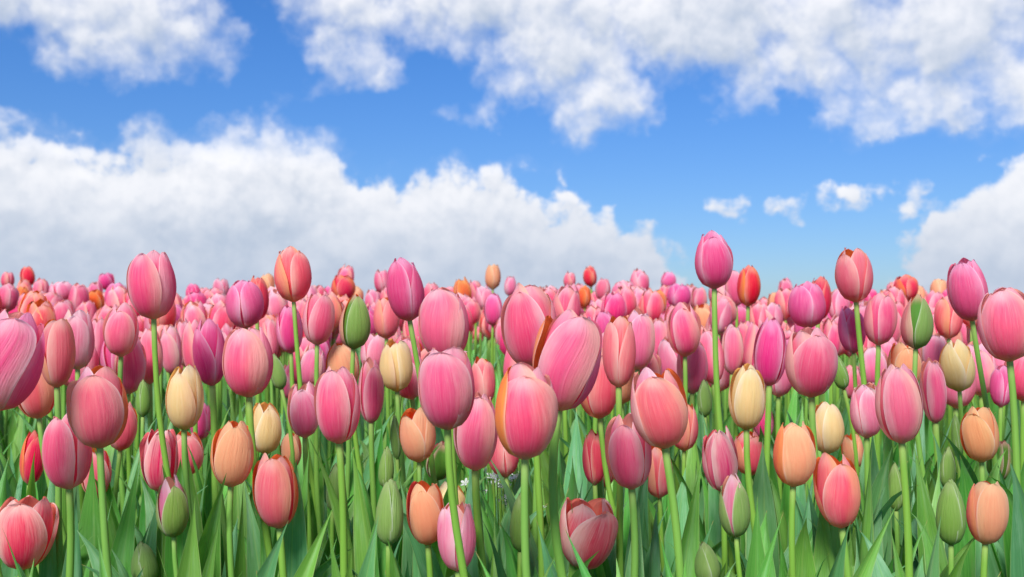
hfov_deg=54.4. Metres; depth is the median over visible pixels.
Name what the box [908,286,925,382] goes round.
tulip
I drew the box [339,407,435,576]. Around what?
tulip
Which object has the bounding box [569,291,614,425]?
tulip
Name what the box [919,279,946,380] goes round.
tulip
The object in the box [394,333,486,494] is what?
tulip
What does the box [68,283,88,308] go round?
tulip
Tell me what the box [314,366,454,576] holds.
tulip
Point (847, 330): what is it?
tulip
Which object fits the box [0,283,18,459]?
tulip
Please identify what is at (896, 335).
tulip
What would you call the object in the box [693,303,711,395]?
tulip
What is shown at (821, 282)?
tulip
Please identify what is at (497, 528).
tulip
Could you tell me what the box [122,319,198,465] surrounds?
tulip
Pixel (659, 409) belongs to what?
tulip
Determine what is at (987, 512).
tulip
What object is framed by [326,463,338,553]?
tulip bud
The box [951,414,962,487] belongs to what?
tulip bud
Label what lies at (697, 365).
tulip
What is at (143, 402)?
tulip bud
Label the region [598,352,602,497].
tulip
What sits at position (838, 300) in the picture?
tulip
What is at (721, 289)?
tulip
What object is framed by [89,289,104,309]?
tulip
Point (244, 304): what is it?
tulip
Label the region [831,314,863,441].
tulip
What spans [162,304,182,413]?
tulip
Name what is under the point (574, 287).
tulip
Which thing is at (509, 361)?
tulip
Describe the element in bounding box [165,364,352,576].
tulip
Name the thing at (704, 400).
tulip bud
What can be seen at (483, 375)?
tulip
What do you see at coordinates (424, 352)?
tulip
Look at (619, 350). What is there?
tulip
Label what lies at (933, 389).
tulip
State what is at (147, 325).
tulip
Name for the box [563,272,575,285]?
tulip
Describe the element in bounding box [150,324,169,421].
tulip
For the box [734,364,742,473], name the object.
tulip
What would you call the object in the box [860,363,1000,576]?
tulip
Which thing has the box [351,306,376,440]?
tulip
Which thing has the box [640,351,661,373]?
tulip
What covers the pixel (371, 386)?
tulip
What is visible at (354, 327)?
tulip
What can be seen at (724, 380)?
tulip
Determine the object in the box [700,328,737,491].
tulip
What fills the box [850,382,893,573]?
tulip
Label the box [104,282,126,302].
tulip
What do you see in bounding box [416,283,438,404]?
tulip
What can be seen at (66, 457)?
tulip
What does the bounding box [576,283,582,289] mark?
tulip
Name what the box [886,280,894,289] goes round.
tulip
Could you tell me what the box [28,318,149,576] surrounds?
tulip
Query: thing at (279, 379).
tulip bud
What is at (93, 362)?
tulip
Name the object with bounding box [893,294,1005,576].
tulip
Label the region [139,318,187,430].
tulip
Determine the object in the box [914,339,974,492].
tulip
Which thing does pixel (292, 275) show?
tulip
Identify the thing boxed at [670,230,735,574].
tulip
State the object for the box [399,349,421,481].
tulip
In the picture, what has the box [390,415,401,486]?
tulip bud
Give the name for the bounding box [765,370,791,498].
tulip
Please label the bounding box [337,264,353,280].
tulip
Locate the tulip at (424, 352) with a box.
[419,343,439,487]
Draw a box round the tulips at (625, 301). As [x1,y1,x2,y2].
[0,283,1005,479]
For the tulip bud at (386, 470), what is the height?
0.281 m
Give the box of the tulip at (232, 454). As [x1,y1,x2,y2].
[210,420,253,576]
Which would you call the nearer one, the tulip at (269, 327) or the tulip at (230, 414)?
the tulip at (269, 327)
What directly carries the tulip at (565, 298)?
on the ground
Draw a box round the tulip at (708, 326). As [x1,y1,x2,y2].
[705,313,723,343]
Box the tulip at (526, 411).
[476,362,557,576]
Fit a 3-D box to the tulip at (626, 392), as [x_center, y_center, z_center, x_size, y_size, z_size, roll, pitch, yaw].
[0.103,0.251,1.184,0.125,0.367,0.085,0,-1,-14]
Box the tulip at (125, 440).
[111,402,137,502]
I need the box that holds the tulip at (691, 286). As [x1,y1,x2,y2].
[686,283,694,308]
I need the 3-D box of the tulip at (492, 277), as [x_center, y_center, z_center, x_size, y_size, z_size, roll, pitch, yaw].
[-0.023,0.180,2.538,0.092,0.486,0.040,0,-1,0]
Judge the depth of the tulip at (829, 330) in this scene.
1.39 m
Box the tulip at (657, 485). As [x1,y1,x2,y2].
[648,446,672,571]
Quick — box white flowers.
[461,467,546,525]
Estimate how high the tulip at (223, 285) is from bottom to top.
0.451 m
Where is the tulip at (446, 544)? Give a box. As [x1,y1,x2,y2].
[437,501,475,576]
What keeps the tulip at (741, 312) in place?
on the ground
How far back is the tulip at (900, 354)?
1.14 m
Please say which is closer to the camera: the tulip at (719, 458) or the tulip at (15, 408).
the tulip at (719, 458)
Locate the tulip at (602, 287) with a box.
[595,277,610,298]
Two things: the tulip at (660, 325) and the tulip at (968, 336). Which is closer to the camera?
the tulip at (660, 325)
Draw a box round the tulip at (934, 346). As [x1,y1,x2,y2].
[920,333,946,441]
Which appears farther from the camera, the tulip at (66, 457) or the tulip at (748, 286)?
the tulip at (748, 286)
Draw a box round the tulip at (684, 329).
[667,302,707,492]
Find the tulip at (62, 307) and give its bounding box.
[53,299,75,393]
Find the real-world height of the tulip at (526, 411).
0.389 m
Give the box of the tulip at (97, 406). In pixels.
[66,365,287,576]
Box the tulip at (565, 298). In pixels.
[546,286,607,464]
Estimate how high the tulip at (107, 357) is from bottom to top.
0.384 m
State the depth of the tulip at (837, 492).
0.81 m
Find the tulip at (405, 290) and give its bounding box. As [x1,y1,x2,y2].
[386,257,543,528]
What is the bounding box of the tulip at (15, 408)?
[8,406,17,424]
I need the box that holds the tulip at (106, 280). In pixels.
[98,273,114,289]
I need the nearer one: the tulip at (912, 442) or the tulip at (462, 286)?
the tulip at (912, 442)
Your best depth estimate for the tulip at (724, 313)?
1.62 m
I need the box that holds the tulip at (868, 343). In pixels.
[856,336,897,452]
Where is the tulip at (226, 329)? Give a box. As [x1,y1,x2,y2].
[218,323,282,456]
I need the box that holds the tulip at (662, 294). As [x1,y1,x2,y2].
[652,289,666,310]
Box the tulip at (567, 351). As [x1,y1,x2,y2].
[532,309,782,576]
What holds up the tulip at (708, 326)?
on the ground
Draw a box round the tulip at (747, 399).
[728,363,904,576]
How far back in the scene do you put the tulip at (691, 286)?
2.73 m
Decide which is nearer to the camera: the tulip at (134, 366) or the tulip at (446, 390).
the tulip at (446, 390)
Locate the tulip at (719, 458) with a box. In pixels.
[702,425,737,574]
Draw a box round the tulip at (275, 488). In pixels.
[252,453,297,576]
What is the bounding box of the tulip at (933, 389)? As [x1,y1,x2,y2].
[853,357,946,525]
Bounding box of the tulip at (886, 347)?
[837,337,896,450]
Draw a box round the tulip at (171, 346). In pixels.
[139,324,181,435]
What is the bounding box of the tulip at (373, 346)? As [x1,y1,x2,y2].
[360,334,384,365]
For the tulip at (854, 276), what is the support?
on the ground
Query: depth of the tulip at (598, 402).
0.95 m
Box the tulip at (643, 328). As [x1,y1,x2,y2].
[626,308,666,521]
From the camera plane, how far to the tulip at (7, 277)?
2.89 m
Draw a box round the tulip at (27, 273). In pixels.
[20,266,34,285]
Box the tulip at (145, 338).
[139,328,162,428]
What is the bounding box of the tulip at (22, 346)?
[0,309,144,576]
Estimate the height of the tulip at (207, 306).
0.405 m
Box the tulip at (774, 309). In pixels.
[752,302,782,430]
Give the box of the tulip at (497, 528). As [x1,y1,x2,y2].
[480,478,597,547]
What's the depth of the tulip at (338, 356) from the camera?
1.14 m
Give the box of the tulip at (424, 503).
[406,480,443,576]
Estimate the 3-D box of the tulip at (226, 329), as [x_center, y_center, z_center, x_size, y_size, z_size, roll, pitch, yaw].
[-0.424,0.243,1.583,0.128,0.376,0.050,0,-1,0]
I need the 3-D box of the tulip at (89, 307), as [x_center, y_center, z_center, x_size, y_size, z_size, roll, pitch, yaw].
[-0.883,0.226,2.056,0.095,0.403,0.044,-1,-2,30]
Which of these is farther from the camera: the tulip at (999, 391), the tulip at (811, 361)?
the tulip at (999, 391)
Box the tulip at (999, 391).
[990,364,1009,441]
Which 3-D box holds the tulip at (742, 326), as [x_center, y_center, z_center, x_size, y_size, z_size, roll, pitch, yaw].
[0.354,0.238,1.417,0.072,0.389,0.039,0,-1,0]
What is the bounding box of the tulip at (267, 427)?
[221,402,281,576]
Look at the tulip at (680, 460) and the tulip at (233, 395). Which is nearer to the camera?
the tulip at (680, 460)
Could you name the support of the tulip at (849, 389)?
on the ground
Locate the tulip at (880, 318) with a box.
[845,292,897,542]
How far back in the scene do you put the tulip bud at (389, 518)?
0.76 m
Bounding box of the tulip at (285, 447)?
[280,432,301,465]
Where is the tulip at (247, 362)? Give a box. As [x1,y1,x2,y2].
[222,327,336,576]
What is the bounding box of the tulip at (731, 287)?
[725,270,741,327]
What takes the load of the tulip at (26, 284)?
on the ground
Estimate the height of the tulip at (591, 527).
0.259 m
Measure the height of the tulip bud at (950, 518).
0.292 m
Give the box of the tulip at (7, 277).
[1,271,14,285]
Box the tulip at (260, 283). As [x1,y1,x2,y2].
[250,275,268,459]
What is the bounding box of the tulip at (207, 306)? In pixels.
[203,302,244,421]
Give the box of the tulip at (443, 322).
[413,287,568,576]
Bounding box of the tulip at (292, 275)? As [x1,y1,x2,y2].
[274,246,394,526]
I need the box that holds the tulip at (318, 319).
[302,293,353,533]
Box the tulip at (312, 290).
[304,285,317,299]
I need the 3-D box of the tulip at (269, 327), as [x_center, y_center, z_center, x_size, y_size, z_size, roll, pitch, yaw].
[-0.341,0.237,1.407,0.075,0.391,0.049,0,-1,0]
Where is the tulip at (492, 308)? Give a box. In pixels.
[484,293,501,408]
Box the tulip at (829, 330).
[772,318,840,436]
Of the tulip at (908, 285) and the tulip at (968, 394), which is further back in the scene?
the tulip at (908, 285)
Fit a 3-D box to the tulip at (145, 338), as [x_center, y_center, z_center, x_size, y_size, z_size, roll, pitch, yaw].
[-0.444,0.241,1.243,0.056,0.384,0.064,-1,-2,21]
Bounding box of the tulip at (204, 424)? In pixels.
[190,403,210,473]
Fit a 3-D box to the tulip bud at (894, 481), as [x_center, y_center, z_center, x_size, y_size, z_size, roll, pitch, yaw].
[0.367,0.303,0.979,0.153,0.266,0.045,0,-1,13]
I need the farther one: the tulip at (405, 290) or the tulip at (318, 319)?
the tulip at (318, 319)
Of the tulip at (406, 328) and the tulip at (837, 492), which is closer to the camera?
the tulip at (837, 492)
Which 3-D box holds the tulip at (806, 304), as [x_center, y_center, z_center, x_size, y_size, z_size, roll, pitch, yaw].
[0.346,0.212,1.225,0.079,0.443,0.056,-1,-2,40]
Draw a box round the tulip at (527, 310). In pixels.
[467,282,578,576]
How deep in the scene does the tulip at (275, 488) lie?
0.81 m
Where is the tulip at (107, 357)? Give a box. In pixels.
[100,342,114,369]
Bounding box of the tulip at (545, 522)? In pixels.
[518,462,546,530]
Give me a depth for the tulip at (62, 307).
1.68 m
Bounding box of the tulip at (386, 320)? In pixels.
[343,297,412,472]
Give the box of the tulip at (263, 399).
[262,358,280,415]
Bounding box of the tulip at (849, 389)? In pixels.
[842,365,883,451]
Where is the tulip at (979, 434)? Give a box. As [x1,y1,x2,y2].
[960,406,998,554]
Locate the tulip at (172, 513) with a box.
[156,474,333,576]
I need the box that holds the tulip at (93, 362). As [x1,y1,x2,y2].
[68,346,119,509]
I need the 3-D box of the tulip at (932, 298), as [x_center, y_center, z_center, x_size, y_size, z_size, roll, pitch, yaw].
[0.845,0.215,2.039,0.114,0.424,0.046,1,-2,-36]
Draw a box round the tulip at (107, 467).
[81,448,111,502]
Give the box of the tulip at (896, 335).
[835,311,900,409]
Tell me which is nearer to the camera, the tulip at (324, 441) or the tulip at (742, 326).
the tulip at (742, 326)
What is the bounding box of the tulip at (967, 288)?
[940,257,1006,551]
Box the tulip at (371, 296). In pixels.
[365,289,379,334]
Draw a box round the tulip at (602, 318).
[594,310,613,418]
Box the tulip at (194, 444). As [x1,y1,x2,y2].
[176,431,203,473]
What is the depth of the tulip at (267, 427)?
0.97 m
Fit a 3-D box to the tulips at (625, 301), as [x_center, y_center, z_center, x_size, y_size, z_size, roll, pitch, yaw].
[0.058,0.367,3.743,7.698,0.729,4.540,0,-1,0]
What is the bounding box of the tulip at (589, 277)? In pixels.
[583,265,596,293]
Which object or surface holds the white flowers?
on the ground
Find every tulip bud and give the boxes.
[118,379,150,516]
[131,541,158,576]
[271,353,353,533]
[320,446,393,559]
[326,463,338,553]
[328,478,402,576]
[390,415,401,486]
[510,493,530,576]
[694,541,719,576]
[697,379,711,524]
[796,356,858,535]
[889,462,902,555]
[891,478,965,576]
[940,446,955,485]
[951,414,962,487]
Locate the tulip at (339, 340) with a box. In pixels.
[335,335,367,453]
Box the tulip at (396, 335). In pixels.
[351,327,400,461]
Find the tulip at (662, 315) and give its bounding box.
[659,310,680,458]
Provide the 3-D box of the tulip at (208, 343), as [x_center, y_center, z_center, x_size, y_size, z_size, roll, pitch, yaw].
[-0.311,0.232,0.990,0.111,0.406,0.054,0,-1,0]
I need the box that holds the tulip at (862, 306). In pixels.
[859,300,867,316]
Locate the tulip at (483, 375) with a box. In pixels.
[472,356,542,503]
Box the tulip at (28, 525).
[0,494,58,576]
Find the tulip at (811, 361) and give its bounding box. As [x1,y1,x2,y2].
[785,327,974,576]
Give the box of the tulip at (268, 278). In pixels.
[260,273,274,288]
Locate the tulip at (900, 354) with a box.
[850,342,921,525]
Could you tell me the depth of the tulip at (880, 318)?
1.11 m
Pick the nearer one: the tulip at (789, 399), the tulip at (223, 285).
the tulip at (789, 399)
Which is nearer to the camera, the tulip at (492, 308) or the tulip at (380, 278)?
the tulip at (492, 308)
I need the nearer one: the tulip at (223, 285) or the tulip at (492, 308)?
the tulip at (492, 308)
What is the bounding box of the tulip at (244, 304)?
[224,280,263,500]
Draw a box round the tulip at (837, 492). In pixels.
[813,452,860,576]
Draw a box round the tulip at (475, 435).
[453,391,569,576]
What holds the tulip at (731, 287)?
on the ground
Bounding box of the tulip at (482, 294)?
[470,284,501,366]
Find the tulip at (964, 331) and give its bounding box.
[938,323,967,433]
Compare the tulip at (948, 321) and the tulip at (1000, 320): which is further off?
the tulip at (948, 321)
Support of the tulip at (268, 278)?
on the ground
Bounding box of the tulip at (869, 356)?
[859,346,887,383]
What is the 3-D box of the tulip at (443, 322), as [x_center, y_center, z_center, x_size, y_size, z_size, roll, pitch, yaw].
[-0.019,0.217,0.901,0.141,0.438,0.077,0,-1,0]
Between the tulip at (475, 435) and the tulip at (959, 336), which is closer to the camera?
the tulip at (475, 435)
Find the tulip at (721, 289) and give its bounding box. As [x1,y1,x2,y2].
[708,285,724,412]
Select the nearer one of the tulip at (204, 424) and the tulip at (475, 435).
the tulip at (475, 435)
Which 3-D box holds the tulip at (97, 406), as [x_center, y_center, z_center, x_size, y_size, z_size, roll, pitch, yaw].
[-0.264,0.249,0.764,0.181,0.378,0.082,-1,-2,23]
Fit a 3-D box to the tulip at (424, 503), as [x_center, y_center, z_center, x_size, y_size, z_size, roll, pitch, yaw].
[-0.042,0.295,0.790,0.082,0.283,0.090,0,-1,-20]
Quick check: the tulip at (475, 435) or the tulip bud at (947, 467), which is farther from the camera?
the tulip bud at (947, 467)
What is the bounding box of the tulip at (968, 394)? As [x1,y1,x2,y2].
[946,362,976,482]
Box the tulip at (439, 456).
[426,441,445,484]
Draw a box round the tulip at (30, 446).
[19,430,42,492]
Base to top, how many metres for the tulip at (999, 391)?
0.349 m
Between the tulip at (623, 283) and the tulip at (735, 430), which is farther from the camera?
the tulip at (623, 283)
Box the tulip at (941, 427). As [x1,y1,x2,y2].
[939,405,966,448]
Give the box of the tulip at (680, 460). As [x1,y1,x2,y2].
[673,325,709,474]
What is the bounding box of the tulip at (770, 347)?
[719,316,811,576]
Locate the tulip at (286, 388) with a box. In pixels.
[283,364,297,397]
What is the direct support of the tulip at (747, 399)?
on the ground
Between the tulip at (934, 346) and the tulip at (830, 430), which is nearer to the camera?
the tulip at (830, 430)
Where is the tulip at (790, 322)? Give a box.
[781,317,793,411]
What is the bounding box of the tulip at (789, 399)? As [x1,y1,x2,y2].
[774,391,790,407]
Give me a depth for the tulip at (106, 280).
3.21 m
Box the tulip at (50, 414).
[48,409,52,423]
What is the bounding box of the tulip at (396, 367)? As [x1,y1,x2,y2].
[379,338,412,504]
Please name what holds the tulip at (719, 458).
on the ground
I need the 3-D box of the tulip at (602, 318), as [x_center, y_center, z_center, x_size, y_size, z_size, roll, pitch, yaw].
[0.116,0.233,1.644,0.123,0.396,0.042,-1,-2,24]
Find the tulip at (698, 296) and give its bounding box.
[691,287,706,407]
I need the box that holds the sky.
[0,0,1023,305]
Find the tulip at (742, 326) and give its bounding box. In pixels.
[737,319,749,364]
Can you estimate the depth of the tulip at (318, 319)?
1.11 m
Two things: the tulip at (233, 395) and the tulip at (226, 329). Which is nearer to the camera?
the tulip at (226, 329)
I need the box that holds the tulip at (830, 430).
[810,401,854,576]
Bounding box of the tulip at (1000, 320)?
[975,287,1023,576]
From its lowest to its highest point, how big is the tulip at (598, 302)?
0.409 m
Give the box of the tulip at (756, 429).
[753,406,773,435]
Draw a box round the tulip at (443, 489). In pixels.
[439,481,464,503]
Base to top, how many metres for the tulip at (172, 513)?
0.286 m
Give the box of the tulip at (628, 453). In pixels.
[536,413,651,576]
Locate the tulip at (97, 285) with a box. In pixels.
[88,280,102,291]
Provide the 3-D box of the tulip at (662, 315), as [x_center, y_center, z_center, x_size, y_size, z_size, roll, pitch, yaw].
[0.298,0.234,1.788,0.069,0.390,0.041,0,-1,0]
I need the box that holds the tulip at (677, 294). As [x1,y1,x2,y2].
[667,283,690,305]
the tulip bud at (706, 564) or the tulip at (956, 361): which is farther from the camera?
the tulip at (956, 361)
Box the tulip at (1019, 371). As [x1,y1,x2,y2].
[1004,357,1023,469]
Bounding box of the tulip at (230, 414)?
[222,382,270,457]
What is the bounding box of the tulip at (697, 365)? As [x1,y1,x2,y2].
[648,342,719,518]
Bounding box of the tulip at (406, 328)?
[403,316,427,482]
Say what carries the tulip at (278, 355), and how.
on the ground
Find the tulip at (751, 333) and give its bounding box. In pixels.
[742,320,763,491]
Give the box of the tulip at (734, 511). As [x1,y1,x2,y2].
[719,473,850,576]
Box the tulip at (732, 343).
[697,324,742,472]
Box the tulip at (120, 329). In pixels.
[103,302,140,524]
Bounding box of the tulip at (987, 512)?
[966,481,1008,576]
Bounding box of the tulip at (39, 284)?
[32,278,48,292]
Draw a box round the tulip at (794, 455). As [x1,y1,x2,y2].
[773,421,815,576]
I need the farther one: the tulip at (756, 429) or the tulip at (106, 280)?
the tulip at (106, 280)
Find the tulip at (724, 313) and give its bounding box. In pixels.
[697,298,731,437]
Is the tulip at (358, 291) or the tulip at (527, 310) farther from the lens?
the tulip at (358, 291)
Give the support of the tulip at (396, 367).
on the ground
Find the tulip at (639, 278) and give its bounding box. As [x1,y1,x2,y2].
[630,268,648,289]
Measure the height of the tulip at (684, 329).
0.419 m
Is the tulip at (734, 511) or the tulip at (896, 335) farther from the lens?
the tulip at (896, 335)
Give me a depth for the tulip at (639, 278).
2.34 m
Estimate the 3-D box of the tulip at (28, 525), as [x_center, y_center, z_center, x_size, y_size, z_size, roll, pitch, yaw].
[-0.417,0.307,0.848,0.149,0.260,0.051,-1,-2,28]
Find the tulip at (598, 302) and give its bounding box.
[578,299,602,413]
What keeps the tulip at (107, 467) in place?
on the ground
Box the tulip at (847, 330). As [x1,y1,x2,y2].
[830,306,865,455]
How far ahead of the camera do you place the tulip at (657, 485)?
0.98 m
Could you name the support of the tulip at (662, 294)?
on the ground
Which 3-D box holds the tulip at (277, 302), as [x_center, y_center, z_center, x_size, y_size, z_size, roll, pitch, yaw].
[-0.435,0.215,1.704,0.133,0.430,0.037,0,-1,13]
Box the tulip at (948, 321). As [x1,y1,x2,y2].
[893,296,962,461]
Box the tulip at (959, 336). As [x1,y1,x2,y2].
[951,330,962,343]
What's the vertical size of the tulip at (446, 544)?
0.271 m
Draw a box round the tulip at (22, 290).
[4,286,28,418]
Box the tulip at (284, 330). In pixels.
[245,304,302,493]
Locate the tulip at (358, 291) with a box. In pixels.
[353,286,363,298]
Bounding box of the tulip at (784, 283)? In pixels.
[778,277,792,289]
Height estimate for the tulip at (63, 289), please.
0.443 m
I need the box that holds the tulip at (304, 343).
[289,337,319,384]
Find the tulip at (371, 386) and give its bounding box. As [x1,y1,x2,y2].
[321,357,401,560]
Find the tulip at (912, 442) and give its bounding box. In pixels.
[896,348,921,451]
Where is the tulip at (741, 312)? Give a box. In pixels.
[732,304,775,431]
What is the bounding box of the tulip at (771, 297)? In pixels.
[767,292,784,418]
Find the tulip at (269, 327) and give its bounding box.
[262,318,278,404]
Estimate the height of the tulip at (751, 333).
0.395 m
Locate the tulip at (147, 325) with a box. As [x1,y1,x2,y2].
[124,317,157,469]
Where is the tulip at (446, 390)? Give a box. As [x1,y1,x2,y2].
[418,346,474,576]
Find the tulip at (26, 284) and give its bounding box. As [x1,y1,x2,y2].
[16,279,31,291]
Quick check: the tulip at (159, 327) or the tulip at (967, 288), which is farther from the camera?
the tulip at (159, 327)
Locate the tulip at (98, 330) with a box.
[92,316,116,487]
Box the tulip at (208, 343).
[192,318,224,537]
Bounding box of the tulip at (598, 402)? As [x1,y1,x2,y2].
[581,355,742,575]
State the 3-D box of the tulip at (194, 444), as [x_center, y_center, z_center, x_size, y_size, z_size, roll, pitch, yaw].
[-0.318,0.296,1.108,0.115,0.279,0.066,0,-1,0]
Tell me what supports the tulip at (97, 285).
on the ground
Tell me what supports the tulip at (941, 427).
on the ground
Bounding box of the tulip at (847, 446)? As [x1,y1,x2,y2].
[779,433,863,554]
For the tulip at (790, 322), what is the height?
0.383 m
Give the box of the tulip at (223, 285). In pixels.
[212,278,237,398]
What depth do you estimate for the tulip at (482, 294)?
2.31 m
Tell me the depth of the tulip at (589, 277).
2.88 m
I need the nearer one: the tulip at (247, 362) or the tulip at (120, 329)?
the tulip at (247, 362)
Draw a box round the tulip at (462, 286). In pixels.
[453,277,498,364]
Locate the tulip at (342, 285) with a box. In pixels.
[331,275,355,298]
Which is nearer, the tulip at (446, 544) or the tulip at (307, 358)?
the tulip at (446, 544)
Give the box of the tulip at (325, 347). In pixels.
[320,339,380,455]
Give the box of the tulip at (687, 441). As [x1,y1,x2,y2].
[659,403,697,561]
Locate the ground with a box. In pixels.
[36,321,1010,487]
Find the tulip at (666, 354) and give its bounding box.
[655,336,679,508]
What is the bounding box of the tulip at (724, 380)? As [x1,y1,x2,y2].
[707,368,730,396]
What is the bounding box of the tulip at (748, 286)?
[737,265,760,480]
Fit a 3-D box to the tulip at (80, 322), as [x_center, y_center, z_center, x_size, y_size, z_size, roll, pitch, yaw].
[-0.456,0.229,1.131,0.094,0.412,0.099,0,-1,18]
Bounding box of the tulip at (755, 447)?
[734,430,763,485]
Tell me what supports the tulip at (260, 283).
on the ground
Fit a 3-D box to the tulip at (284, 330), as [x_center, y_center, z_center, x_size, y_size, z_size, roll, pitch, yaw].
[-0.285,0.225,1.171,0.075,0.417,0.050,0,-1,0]
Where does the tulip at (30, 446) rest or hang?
on the ground
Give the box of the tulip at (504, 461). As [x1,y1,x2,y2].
[489,437,518,506]
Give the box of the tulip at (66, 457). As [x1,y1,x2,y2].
[42,414,91,576]
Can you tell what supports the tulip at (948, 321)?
on the ground
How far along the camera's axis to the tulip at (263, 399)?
2.03 m
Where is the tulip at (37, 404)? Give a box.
[18,373,207,545]
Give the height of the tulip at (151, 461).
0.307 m
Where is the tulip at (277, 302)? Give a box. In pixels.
[228,288,287,429]
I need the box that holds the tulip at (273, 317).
[259,314,277,460]
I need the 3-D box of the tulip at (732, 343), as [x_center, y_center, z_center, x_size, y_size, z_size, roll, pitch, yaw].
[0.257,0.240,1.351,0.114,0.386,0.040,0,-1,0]
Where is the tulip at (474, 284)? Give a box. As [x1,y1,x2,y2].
[469,280,480,360]
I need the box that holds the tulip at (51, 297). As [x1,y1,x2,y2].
[33,292,63,433]
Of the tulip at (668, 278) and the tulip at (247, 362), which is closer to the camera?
the tulip at (247, 362)
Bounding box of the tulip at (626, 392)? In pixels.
[563,369,634,485]
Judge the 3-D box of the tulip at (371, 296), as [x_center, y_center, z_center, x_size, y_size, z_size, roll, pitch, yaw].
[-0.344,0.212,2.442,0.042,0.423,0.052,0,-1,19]
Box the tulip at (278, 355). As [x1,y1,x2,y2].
[273,348,284,407]
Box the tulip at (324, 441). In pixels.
[321,334,338,461]
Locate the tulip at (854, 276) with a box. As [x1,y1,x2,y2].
[835,248,910,571]
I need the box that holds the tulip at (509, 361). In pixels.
[503,350,515,488]
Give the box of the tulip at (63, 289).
[49,281,72,299]
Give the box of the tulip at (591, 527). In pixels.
[559,497,617,569]
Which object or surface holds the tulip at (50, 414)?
on the ground
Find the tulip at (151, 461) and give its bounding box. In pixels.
[139,429,246,576]
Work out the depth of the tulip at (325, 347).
1.51 m
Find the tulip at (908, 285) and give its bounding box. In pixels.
[893,274,918,300]
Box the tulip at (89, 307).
[77,300,96,317]
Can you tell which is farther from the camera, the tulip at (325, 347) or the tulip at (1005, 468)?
the tulip at (325, 347)
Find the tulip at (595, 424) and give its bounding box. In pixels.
[593,333,657,505]
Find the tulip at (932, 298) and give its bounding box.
[919,290,943,424]
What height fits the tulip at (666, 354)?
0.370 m
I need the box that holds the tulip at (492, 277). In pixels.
[485,264,500,292]
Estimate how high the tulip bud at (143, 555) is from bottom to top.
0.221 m
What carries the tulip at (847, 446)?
on the ground
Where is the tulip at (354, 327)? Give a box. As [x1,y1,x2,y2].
[339,294,412,576]
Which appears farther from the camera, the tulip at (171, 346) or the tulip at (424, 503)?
the tulip at (171, 346)
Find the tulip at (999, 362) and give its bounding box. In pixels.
[995,358,1005,480]
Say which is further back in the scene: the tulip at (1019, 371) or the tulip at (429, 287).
the tulip at (429, 287)
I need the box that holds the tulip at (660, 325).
[653,317,667,353]
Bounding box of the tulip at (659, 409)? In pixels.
[631,367,895,576]
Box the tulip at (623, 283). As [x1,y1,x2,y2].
[611,280,633,403]
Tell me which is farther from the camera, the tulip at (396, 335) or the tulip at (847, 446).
the tulip at (396, 335)
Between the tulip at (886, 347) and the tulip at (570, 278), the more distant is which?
the tulip at (570, 278)
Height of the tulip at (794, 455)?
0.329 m
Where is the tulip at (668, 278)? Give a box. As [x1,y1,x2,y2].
[661,271,675,285]
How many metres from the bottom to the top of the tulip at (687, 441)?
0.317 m
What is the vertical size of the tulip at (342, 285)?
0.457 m
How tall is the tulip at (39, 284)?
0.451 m
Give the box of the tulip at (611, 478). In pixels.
[602,468,613,498]
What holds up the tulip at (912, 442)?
on the ground
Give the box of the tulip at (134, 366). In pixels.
[113,337,146,497]
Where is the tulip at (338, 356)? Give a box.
[323,343,358,524]
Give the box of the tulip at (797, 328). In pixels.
[794,323,815,425]
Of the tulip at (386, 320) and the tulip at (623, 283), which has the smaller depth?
the tulip at (386, 320)
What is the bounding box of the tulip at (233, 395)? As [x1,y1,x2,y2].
[231,325,241,420]
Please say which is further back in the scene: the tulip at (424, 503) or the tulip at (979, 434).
the tulip at (979, 434)
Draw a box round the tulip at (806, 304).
[771,281,825,482]
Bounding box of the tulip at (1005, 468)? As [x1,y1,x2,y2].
[986,440,1012,479]
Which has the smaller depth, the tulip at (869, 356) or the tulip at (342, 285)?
the tulip at (869, 356)
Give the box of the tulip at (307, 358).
[300,345,368,473]
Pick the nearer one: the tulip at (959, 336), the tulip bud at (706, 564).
the tulip bud at (706, 564)
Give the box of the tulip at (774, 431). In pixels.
[740,336,789,481]
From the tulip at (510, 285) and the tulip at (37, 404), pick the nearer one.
the tulip at (37, 404)
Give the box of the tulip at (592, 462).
[582,429,603,498]
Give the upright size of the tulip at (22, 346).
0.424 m
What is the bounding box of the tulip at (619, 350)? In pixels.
[590,316,712,576]
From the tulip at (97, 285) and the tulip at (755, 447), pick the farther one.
the tulip at (97, 285)
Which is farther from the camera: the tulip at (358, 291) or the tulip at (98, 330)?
the tulip at (358, 291)
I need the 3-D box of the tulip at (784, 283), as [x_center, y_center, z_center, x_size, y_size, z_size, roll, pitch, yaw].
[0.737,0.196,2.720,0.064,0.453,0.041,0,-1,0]
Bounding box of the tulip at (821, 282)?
[786,276,850,458]
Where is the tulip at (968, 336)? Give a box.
[967,327,980,410]
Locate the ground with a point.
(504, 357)
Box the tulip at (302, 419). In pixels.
[287,381,326,570]
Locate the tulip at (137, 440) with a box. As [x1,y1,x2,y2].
[134,330,142,459]
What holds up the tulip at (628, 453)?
on the ground
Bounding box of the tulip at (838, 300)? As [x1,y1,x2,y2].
[804,289,849,413]
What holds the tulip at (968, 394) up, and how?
on the ground
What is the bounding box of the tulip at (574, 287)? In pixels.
[564,282,586,427]
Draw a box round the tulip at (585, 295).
[579,285,590,421]
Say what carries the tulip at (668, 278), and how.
on the ground
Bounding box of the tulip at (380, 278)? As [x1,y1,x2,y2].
[374,269,387,418]
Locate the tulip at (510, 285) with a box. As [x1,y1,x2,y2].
[496,275,515,374]
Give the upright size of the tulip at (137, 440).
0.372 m
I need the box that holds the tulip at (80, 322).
[63,309,114,514]
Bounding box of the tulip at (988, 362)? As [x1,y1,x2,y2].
[898,341,995,462]

